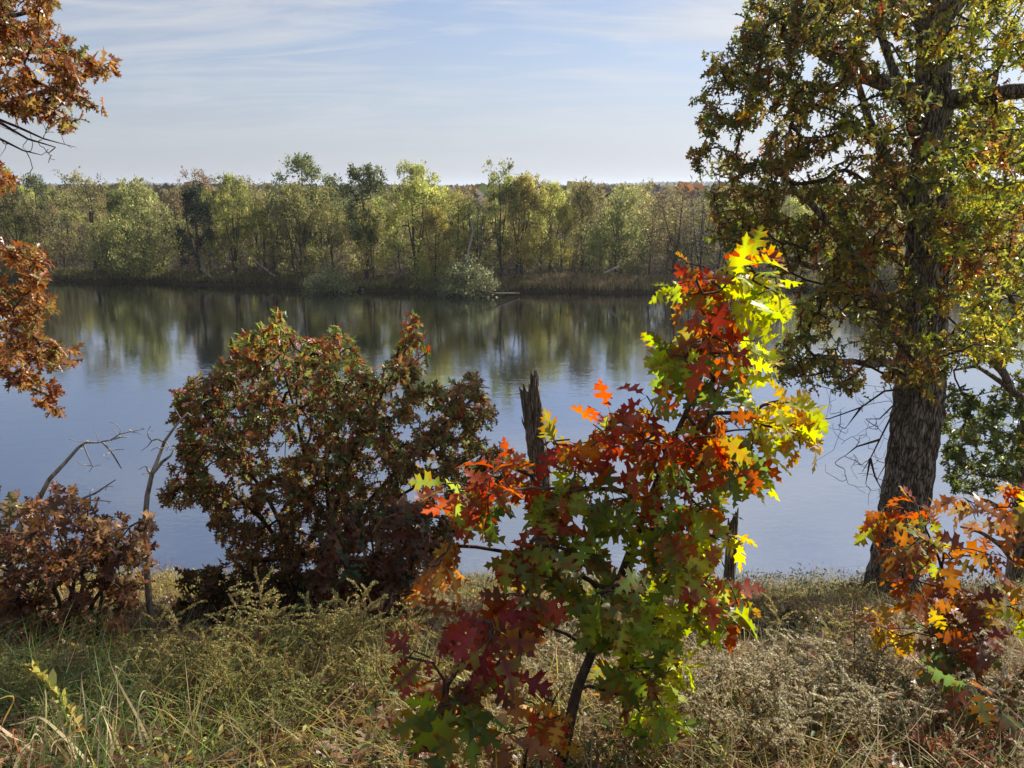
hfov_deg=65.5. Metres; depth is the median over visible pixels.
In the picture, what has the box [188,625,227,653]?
goldenrod
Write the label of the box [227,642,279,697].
goldenrod
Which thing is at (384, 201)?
maple tree
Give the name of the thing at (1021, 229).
ash tree
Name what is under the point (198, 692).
goldenrod
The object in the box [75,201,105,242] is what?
tree
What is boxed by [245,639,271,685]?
goldenrod
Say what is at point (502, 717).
grass
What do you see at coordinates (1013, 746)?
goldenrod
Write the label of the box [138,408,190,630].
dead sapling
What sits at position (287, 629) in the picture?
goldenrod
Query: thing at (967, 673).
goldenrod
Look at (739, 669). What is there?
goldenrod
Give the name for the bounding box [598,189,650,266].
maple tree
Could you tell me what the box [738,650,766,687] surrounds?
goldenrod
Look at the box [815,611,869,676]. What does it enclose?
goldenrod
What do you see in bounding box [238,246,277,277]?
dead tree
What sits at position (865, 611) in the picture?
goldenrod
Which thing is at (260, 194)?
maple tree
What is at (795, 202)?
maple tree
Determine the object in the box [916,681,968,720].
goldenrod
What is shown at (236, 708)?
goldenrod
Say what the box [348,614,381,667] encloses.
goldenrod
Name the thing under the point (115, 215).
maple tree
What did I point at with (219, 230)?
maple tree
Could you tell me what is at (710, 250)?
birch tree
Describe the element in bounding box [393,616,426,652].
goldenrod
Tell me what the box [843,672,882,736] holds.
goldenrod
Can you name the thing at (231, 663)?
goldenrod
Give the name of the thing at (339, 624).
goldenrod
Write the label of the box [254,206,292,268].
ash tree
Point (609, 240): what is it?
willow tree
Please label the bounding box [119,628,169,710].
goldenrod
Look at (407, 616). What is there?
dry fern
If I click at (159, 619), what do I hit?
goldenrod
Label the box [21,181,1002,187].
ridge woods
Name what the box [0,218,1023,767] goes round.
ground
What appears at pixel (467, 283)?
willow bush
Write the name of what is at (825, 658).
goldenrod
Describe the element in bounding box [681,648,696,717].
goldenrod
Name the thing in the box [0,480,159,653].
oak shrub
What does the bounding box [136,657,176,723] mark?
goldenrod
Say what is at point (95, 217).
ash tree
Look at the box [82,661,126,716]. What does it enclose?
goldenrod
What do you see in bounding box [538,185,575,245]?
maple tree
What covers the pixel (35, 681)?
goldenrod
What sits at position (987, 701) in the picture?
goldenrod
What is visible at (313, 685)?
goldenrod
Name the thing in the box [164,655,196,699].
goldenrod
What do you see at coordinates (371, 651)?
goldenrod
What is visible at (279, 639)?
goldenrod
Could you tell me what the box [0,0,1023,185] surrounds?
sky
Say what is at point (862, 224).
tree
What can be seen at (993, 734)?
dry fern
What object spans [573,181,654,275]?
willow tree
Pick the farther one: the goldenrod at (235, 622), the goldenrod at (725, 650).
the goldenrod at (235, 622)
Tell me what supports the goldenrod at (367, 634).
on the ground at (400, 288)
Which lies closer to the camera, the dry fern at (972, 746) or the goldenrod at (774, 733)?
the goldenrod at (774, 733)
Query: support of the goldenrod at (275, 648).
on the ground at (400, 288)
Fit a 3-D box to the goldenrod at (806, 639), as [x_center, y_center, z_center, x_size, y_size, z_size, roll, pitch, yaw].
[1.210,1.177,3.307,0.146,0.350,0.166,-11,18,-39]
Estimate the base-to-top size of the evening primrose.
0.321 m
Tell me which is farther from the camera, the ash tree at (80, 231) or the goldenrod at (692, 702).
the ash tree at (80, 231)
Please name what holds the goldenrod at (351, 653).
on the ground at (400, 288)
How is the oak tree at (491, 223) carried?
on the ground at (400, 288)
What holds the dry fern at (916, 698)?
on the ground at (400, 288)
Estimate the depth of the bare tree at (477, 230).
109.21 m
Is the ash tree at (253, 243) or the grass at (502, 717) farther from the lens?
the ash tree at (253, 243)
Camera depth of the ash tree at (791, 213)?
135.78 m
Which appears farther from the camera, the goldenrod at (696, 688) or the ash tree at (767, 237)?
the ash tree at (767, 237)
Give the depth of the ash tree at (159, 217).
145.12 m
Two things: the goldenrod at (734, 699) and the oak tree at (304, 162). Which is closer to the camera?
the goldenrod at (734, 699)
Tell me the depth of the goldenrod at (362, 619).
3.33 m
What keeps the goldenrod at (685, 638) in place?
on the ground at (400, 288)
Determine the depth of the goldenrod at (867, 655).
3.35 m
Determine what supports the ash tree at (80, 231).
on the ground at (400, 288)
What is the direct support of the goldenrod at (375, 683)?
on the ground at (400, 288)
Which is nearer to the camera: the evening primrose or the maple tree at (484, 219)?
the evening primrose
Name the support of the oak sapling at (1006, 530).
on the ground at (400, 288)
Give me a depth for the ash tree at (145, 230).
135.88 m
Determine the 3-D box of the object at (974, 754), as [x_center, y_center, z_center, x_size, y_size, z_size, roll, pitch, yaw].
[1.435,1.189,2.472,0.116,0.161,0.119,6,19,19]
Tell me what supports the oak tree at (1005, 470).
on the ground at (400, 288)
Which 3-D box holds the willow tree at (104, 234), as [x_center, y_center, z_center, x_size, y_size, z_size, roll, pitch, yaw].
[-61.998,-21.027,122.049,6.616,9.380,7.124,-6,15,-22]
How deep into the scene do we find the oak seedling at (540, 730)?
2.13 m
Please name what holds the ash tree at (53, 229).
on the ground at (400, 288)
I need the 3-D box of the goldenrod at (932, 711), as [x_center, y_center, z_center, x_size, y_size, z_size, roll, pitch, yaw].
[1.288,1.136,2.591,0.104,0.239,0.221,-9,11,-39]
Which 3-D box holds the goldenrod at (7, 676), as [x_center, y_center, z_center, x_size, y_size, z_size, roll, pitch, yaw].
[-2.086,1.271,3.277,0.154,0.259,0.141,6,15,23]
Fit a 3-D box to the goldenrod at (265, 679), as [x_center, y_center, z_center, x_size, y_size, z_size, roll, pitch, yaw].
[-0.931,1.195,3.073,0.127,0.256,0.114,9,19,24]
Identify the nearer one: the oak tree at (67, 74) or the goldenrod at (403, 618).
the goldenrod at (403, 618)
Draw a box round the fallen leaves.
[0,583,1023,767]
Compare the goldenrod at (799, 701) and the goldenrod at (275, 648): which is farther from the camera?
the goldenrod at (275, 648)
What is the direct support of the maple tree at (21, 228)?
on the ground at (400, 288)
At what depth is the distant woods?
212.42 m
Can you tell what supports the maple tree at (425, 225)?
on the ground at (400, 288)
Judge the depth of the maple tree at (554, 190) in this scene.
116.17 m
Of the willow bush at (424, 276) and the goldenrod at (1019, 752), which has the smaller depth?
the goldenrod at (1019, 752)
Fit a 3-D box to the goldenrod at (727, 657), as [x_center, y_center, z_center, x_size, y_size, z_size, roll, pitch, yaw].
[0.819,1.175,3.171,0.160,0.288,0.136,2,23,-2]
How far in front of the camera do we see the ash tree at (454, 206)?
140.59 m
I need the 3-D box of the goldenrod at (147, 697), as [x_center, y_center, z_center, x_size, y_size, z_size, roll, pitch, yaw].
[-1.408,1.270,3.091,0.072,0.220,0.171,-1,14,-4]
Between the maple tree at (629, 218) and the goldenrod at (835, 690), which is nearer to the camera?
the goldenrod at (835, 690)
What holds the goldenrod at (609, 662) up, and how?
on the ground at (400, 288)
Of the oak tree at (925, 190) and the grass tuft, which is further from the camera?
the oak tree at (925, 190)
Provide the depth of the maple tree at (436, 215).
108.44 m
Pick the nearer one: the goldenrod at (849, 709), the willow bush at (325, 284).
the goldenrod at (849, 709)
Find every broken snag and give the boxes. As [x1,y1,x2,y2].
[519,362,557,588]
[720,507,738,587]
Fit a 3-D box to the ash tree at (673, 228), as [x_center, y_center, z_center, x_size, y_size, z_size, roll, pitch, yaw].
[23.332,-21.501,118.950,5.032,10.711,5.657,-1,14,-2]
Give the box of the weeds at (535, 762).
[0,556,1023,767]
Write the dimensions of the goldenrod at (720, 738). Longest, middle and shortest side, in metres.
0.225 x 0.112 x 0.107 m
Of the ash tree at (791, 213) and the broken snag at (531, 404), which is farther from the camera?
the ash tree at (791, 213)
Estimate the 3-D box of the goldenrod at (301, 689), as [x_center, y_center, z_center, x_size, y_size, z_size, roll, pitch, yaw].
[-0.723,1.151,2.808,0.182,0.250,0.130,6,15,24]
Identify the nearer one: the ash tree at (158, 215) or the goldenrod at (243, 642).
the goldenrod at (243, 642)
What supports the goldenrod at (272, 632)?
on the ground at (400, 288)
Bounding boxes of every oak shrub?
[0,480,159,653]
[171,555,331,627]
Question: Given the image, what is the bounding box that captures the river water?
[0,279,1023,587]
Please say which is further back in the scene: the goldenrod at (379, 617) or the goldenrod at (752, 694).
the goldenrod at (379, 617)
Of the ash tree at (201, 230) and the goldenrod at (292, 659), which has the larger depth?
the ash tree at (201, 230)
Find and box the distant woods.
[13,180,1003,225]
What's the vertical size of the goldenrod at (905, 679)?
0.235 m
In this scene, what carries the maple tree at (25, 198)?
on the ground at (400, 288)
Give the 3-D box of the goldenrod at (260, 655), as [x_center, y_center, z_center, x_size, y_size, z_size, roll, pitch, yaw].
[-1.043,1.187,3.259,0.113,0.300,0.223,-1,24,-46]
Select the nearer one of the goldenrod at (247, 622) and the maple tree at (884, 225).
the goldenrod at (247, 622)
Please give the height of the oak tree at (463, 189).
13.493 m
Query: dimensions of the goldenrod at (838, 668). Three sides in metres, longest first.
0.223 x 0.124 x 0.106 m
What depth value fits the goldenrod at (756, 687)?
2.95 m
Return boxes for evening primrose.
[23,659,95,767]
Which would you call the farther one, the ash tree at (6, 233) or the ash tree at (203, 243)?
the ash tree at (6, 233)
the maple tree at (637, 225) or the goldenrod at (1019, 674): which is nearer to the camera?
the goldenrod at (1019, 674)
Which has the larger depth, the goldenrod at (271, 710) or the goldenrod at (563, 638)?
the goldenrod at (563, 638)
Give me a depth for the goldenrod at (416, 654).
3.09 m
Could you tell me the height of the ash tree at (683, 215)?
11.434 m
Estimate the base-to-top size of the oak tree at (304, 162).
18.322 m
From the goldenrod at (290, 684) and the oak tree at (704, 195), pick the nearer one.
the goldenrod at (290, 684)
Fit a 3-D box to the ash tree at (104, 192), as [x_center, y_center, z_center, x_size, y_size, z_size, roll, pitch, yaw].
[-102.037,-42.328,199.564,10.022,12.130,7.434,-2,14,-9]
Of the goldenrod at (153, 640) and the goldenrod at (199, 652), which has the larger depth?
the goldenrod at (153, 640)
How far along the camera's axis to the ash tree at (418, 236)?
121.80 m
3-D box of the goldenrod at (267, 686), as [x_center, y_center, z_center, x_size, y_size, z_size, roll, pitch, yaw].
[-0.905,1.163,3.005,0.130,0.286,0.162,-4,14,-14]
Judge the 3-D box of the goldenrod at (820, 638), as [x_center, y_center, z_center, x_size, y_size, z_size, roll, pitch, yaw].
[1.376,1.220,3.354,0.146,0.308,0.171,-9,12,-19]
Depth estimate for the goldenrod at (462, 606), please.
4.37 m
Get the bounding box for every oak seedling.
[456,688,584,767]
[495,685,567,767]
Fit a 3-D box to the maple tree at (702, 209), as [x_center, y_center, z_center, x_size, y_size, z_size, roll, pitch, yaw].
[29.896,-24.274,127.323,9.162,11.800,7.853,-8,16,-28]
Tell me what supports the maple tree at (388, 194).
on the ground at (400, 288)
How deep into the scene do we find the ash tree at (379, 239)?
129.32 m
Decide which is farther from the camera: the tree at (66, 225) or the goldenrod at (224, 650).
the tree at (66, 225)
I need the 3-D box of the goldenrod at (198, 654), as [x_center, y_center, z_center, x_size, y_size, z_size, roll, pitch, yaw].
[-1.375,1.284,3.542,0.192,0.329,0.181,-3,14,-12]
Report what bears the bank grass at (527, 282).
on the ground at (400, 288)
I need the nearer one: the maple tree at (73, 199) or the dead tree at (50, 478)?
the dead tree at (50, 478)
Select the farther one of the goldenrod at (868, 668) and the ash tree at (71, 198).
the ash tree at (71, 198)
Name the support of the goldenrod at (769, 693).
on the ground at (400, 288)
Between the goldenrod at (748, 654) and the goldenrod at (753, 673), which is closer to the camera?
the goldenrod at (753, 673)
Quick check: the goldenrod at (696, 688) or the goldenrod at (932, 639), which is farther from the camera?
the goldenrod at (932, 639)
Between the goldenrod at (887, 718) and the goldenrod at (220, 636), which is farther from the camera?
the goldenrod at (220, 636)
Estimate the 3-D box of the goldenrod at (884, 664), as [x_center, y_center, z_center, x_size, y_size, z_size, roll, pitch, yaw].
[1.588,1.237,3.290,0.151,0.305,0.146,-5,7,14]
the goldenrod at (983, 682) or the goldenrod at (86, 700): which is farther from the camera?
the goldenrod at (983, 682)
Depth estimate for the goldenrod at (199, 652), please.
3.12 m
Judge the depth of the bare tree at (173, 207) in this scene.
127.65 m
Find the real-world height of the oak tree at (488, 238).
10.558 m
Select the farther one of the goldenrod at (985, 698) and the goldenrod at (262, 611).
the goldenrod at (262, 611)
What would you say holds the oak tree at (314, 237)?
on the ground at (400, 288)
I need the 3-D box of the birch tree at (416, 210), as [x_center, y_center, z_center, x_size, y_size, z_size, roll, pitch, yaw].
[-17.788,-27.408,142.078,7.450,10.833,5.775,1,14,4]
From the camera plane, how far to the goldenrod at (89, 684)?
3.40 m
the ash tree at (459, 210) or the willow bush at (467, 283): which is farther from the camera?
the ash tree at (459, 210)
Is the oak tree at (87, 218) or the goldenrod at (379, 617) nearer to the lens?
the goldenrod at (379, 617)
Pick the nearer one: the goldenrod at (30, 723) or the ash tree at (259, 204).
the goldenrod at (30, 723)
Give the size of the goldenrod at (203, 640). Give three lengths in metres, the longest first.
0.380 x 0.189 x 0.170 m
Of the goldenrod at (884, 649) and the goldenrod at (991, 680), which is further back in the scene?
the goldenrod at (884, 649)
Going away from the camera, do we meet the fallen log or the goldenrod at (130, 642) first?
the goldenrod at (130, 642)
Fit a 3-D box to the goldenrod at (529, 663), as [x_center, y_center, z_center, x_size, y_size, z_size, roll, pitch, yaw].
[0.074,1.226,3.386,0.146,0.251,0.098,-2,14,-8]
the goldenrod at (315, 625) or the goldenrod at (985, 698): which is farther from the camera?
the goldenrod at (315, 625)
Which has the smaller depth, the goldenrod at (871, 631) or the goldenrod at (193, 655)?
the goldenrod at (193, 655)
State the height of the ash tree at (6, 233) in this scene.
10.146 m
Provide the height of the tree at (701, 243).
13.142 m
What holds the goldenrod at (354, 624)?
on the ground at (400, 288)
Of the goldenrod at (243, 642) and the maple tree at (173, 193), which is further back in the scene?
the maple tree at (173, 193)
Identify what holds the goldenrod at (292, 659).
on the ground at (400, 288)
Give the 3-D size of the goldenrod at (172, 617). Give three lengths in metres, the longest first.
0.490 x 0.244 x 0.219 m
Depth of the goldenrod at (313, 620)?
3.38 m
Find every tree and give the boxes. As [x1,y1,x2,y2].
[0,0,121,419]
[0,190,38,243]
[0,191,48,264]
[0,206,44,249]
[0,212,18,244]
[3,422,143,592]
[7,173,66,249]
[9,199,53,254]
[10,185,39,229]
[24,207,56,254]
[31,195,79,265]
[39,196,89,266]
[40,186,75,234]
[45,194,84,248]
[46,200,88,262]
[53,166,117,270]
[62,194,99,256]
[65,193,88,244]
[69,185,95,234]
[75,198,114,257]
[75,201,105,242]
[83,200,106,244]
[83,216,130,275]
[92,191,105,213]
[97,207,135,255]
[101,174,197,277]
[103,188,139,259]
[124,189,165,246]
[124,212,160,256]
[134,187,162,216]
[146,201,166,250]
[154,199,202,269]
[157,186,192,240]
[157,204,200,261]
[162,165,217,265]
[165,195,199,250]
[171,180,217,275]
[174,207,224,270]
[187,217,215,262]
[198,171,259,274]
[199,199,235,257]
[211,208,255,267]
[223,209,266,267]
[236,175,274,269]
[238,200,257,239]
[238,205,284,271]
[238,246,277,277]
[242,188,276,242]
[248,189,286,247]
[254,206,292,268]
[258,202,295,273]
[260,151,343,273]
[262,178,329,275]
[274,210,298,261]
[275,213,307,268]
[295,195,349,273]
[296,207,329,265]
[298,195,342,255]
[308,198,346,264]
[311,183,349,274]
[329,196,392,274]
[332,162,388,279]
[339,199,385,261]
[340,196,360,254]
[350,200,383,251]
[350,213,394,279]
[370,192,396,239]
[370,198,396,248]
[371,159,451,277]
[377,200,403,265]
[378,204,408,268]
[379,200,416,276]
[391,192,416,235]
[399,200,425,249]
[403,192,434,241]
[405,200,466,276]
[408,210,433,255]
[417,204,452,283]
[420,185,462,243]
[423,186,490,271]
[424,207,463,262]
[433,190,468,244]
[447,193,474,254]
[448,199,498,277]
[449,184,487,228]
[459,205,489,267]
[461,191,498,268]
[466,214,480,266]
[478,195,503,242]
[482,156,523,277]
[484,211,514,260]
[486,202,520,265]
[489,170,557,276]
[490,197,542,274]
[515,191,566,263]
[515,211,561,270]
[526,178,576,270]
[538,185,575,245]
[544,189,581,256]
[548,197,602,261]
[550,202,574,272]
[552,176,608,273]
[557,204,601,270]
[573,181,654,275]
[578,197,612,241]
[579,226,614,277]
[588,191,609,226]
[589,207,631,266]
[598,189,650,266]
[606,185,647,237]
[626,198,664,255]
[628,178,675,275]
[629,200,656,265]
[632,181,693,278]
[634,184,655,235]
[650,207,684,272]
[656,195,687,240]
[660,184,684,221]
[660,197,700,271]
[670,198,697,250]
[671,197,712,270]
[676,187,716,269]
[679,197,718,265]
[685,0,1023,599]
[693,188,710,201]
[696,199,734,271]
[699,181,733,268]
[746,200,790,273]
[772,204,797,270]
[780,191,797,236]
[780,197,813,255]
[790,201,816,231]
[852,207,876,251]
[855,199,903,263]
[858,203,905,269]
[890,215,905,268]
[939,98,1023,587]
[992,202,1019,266]
[1006,214,1023,251]
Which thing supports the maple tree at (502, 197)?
on the ground at (400, 288)
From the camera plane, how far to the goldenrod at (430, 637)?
3.50 m
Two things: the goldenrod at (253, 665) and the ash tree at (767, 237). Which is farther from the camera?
the ash tree at (767, 237)
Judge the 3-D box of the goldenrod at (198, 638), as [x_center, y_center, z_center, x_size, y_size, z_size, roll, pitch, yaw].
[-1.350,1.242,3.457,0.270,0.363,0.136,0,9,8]
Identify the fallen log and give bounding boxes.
[477,286,518,294]
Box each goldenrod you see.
[0,656,26,709]
[0,676,26,698]
[5,657,29,697]
[6,666,72,718]
[8,661,49,714]
[8,681,39,727]
[22,709,73,753]
[24,668,69,703]
[24,696,96,748]
[26,652,67,710]
[42,688,79,736]
[68,668,99,706]
[70,674,107,708]
[72,665,109,702]
[72,685,100,718]
[78,656,118,705]
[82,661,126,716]
[94,669,127,703]
[116,627,160,702]
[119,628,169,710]
[132,631,178,712]
[135,606,181,682]
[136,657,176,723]
[139,617,208,693]
[139,681,160,714]
[145,630,179,679]
[154,599,207,684]
[160,626,224,693]
[162,632,228,700]
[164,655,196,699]
[166,641,192,700]
[166,643,221,704]
[166,663,199,699]
[175,639,220,682]
[179,677,233,718]
[181,677,221,735]
[183,649,234,705]
[186,627,225,701]
[186,652,224,696]
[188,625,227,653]
[193,609,264,678]
[199,668,238,709]
[202,630,239,662]
[202,651,249,704]
[203,609,253,696]
[203,637,245,687]
[203,663,233,718]
[204,651,235,713]
[204,669,248,717]
[209,593,267,680]
[209,629,255,698]
[215,697,252,738]
[220,623,261,700]
[222,578,289,689]
[224,620,276,685]
[226,566,297,680]
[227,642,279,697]
[227,657,262,720]
[230,660,268,716]
[234,612,274,670]
[235,654,285,728]
[237,592,283,648]
[239,632,278,694]
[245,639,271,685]
[248,683,297,756]
[249,601,289,654]
[250,660,279,697]
[251,611,295,675]
[252,654,282,714]
[253,641,285,682]
[256,689,293,736]
[259,627,299,683]
[262,636,318,708]
[265,610,308,678]
[270,667,311,729]
[273,649,304,717]
[276,591,328,676]
[278,595,360,663]
[284,677,322,726]
[285,627,317,681]
[286,671,338,734]
[290,609,341,669]
[293,604,333,684]
[306,647,357,712]
[311,588,360,662]
[313,616,357,663]
[314,622,354,694]
[315,639,346,697]
[316,604,378,679]
[317,596,380,676]
[317,631,373,701]
[318,653,355,702]
[321,608,360,676]
[326,619,352,658]
[334,605,381,681]
[337,578,392,674]
[340,643,380,716]
[340,653,389,714]
[341,584,388,676]
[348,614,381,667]
[355,645,397,718]
[356,613,380,653]
[361,622,402,699]
[367,644,390,687]
[371,606,420,644]
[373,605,435,665]
[374,601,433,655]
[377,651,399,695]
[388,618,419,659]
[390,635,432,702]
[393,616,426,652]
[403,650,429,694]
[418,621,445,663]
[447,595,469,647]
[468,576,489,615]
[518,644,538,694]
[521,653,562,709]
[537,597,577,674]
[542,627,581,701]
[543,623,578,667]
[553,662,577,714]
[557,602,584,667]
[558,625,576,631]
[562,644,588,711]
[571,640,597,681]
[573,656,601,692]
[576,582,588,657]
[590,658,618,708]
[651,598,688,675]
[677,655,734,720]
[678,634,693,655]
[678,662,714,733]
[678,671,714,767]
[678,686,705,735]
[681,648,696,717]
[681,652,701,731]
[686,663,736,767]
[689,675,717,700]
[691,636,712,701]
[691,639,730,706]
[694,640,743,727]
[701,648,737,692]
[701,692,736,758]
[706,649,751,683]
[708,638,755,722]
[709,704,753,756]
[710,655,760,693]
[715,648,740,709]
[724,663,767,699]
[728,653,768,739]
[728,712,806,754]
[736,641,769,694]
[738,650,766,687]
[741,695,821,767]
[742,652,815,706]
[745,650,770,694]
[745,664,771,718]
[746,682,801,740]
[747,668,793,761]
[751,644,780,690]
[752,685,842,758]
[754,662,786,691]
[760,591,801,666]
[760,634,812,703]
[763,628,803,720]
[765,676,806,738]
[776,650,801,743]
[780,728,807,749]
[781,627,827,680]
[784,650,821,705]
[784,661,816,695]
[786,645,825,714]
[788,684,830,746]
[790,668,834,717]
[791,660,838,707]
[796,636,847,725]
[806,646,850,672]
[807,626,870,679]
[809,639,866,729]
[809,665,874,739]
[812,636,859,695]
[812,684,852,704]
[814,636,847,700]
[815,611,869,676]
[819,660,852,712]
[822,636,855,704]
[822,678,837,732]
[824,580,888,674]
[828,700,871,741]
[829,667,896,742]
[832,644,887,700]
[835,691,870,767]
[835,707,897,726]
[836,642,876,684]
[839,675,878,722]
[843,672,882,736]
[843,684,901,753]
[846,620,889,683]
[847,622,880,682]
[851,653,872,699]
[854,641,902,681]
[855,631,895,692]
[859,637,879,683]
[860,640,892,714]
[866,692,907,736]
[874,699,943,750]
[877,648,910,694]
[878,652,927,695]
[878,655,903,701]
[885,683,918,758]
[886,685,958,741]
[886,687,934,710]
[888,665,914,716]
[895,589,936,645]
[905,664,964,744]
[911,674,934,697]
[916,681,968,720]
[932,723,967,767]
[951,641,975,713]
[957,615,989,673]
[963,668,998,755]
[965,681,1006,736]
[968,639,997,697]
[968,642,994,696]
[977,664,1023,727]
[994,737,1023,767]
[1001,734,1023,758]
[1006,691,1023,718]
[1010,639,1023,692]
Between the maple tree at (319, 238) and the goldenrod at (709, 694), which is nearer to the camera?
the goldenrod at (709, 694)
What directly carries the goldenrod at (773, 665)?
on the ground at (400, 288)
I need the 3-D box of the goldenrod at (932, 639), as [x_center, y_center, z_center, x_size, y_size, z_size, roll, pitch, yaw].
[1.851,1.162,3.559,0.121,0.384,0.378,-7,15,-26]
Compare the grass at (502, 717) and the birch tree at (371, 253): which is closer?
the grass at (502, 717)
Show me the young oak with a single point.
(254, 353)
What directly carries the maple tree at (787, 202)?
on the ground at (400, 288)
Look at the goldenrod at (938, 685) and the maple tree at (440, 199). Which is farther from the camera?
the maple tree at (440, 199)
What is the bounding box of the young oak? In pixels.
[155,306,504,611]
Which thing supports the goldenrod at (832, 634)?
on the ground at (400, 288)
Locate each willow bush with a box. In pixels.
[144,254,171,272]
[299,261,360,294]
[404,254,456,291]
[434,251,508,298]
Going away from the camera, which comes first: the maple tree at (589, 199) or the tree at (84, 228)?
the maple tree at (589, 199)
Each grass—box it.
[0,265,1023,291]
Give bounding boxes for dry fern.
[394,601,417,642]
[904,691,954,737]
[906,728,958,766]
[907,722,935,757]
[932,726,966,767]
[936,708,968,739]
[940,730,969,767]
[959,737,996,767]
[965,720,998,752]
[978,725,1008,738]
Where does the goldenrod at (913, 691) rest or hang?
on the ground at (400, 288)
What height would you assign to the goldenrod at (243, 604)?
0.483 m
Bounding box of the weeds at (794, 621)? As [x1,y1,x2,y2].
[696,606,852,643]
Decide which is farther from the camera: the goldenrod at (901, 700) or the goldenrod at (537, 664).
the goldenrod at (537, 664)
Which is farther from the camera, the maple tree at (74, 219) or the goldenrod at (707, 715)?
the maple tree at (74, 219)
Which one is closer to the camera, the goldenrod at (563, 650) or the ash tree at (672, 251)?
the goldenrod at (563, 650)
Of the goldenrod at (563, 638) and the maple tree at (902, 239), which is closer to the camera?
the goldenrod at (563, 638)
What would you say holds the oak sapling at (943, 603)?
on the ground at (400, 288)
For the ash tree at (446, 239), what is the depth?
119.31 m
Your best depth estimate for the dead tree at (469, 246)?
108.45 m
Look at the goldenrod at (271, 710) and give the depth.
2.56 m
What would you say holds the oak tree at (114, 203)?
on the ground at (400, 288)
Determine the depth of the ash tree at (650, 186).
116.76 m
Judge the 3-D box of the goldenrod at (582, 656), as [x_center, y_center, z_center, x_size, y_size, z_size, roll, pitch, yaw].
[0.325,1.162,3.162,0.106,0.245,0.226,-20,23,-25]
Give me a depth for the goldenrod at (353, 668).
2.97 m
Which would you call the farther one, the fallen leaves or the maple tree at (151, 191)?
the maple tree at (151, 191)
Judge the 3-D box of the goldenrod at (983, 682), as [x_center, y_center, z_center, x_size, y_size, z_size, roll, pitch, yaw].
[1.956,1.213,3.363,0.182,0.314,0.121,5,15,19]
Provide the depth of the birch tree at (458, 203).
112.11 m
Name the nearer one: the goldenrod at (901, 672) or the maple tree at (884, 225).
the goldenrod at (901, 672)
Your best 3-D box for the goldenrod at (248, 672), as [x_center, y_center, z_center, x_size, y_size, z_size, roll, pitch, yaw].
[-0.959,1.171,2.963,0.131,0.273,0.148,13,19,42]
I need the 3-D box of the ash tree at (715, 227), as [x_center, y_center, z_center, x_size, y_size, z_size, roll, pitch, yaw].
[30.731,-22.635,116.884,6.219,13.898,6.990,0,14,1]
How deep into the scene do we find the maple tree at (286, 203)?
114.90 m
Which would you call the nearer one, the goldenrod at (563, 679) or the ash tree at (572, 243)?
the goldenrod at (563, 679)
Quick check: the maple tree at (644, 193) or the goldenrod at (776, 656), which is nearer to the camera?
the goldenrod at (776, 656)
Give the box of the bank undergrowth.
[0,233,1023,286]
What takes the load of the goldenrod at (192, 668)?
on the ground at (400, 288)
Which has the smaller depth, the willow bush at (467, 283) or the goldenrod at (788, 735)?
the goldenrod at (788, 735)
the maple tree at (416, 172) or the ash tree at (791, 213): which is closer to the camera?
the maple tree at (416, 172)
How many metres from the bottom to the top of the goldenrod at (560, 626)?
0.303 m
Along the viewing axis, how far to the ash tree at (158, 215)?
153.37 m
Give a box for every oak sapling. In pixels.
[296,491,446,636]
[385,224,829,767]
[853,483,1023,746]
[931,478,1023,641]
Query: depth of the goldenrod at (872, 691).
2.87 m
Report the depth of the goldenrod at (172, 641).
3.54 m
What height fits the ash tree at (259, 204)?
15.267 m
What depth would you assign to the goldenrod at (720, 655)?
3.02 m
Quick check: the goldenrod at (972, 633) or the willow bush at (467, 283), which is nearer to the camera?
the goldenrod at (972, 633)
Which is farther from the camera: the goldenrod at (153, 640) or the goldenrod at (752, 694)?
the goldenrod at (153, 640)
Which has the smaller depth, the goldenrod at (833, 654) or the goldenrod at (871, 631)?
the goldenrod at (833, 654)
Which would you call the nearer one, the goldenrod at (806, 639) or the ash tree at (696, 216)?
the goldenrod at (806, 639)
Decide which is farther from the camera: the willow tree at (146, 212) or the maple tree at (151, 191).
the maple tree at (151, 191)
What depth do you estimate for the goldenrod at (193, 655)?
3.15 m
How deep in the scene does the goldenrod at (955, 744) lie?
2.36 m
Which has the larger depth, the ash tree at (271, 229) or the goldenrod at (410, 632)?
the ash tree at (271, 229)
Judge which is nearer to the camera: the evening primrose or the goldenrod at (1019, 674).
the evening primrose
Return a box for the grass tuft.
[0,655,241,767]
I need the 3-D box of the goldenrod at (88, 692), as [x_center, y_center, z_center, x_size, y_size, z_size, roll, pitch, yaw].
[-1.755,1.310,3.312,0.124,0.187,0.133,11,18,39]
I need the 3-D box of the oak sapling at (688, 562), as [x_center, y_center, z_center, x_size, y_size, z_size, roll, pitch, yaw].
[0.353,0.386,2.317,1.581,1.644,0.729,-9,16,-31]
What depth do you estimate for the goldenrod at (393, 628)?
3.42 m
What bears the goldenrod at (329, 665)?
on the ground at (400, 288)
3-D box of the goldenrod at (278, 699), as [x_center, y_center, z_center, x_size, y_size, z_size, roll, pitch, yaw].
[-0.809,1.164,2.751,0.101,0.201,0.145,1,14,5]
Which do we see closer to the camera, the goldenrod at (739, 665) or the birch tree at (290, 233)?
the goldenrod at (739, 665)
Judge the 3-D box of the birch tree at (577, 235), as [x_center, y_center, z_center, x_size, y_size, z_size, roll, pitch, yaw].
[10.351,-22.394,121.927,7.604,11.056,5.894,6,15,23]
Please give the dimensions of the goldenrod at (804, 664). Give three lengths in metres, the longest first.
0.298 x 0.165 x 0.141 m

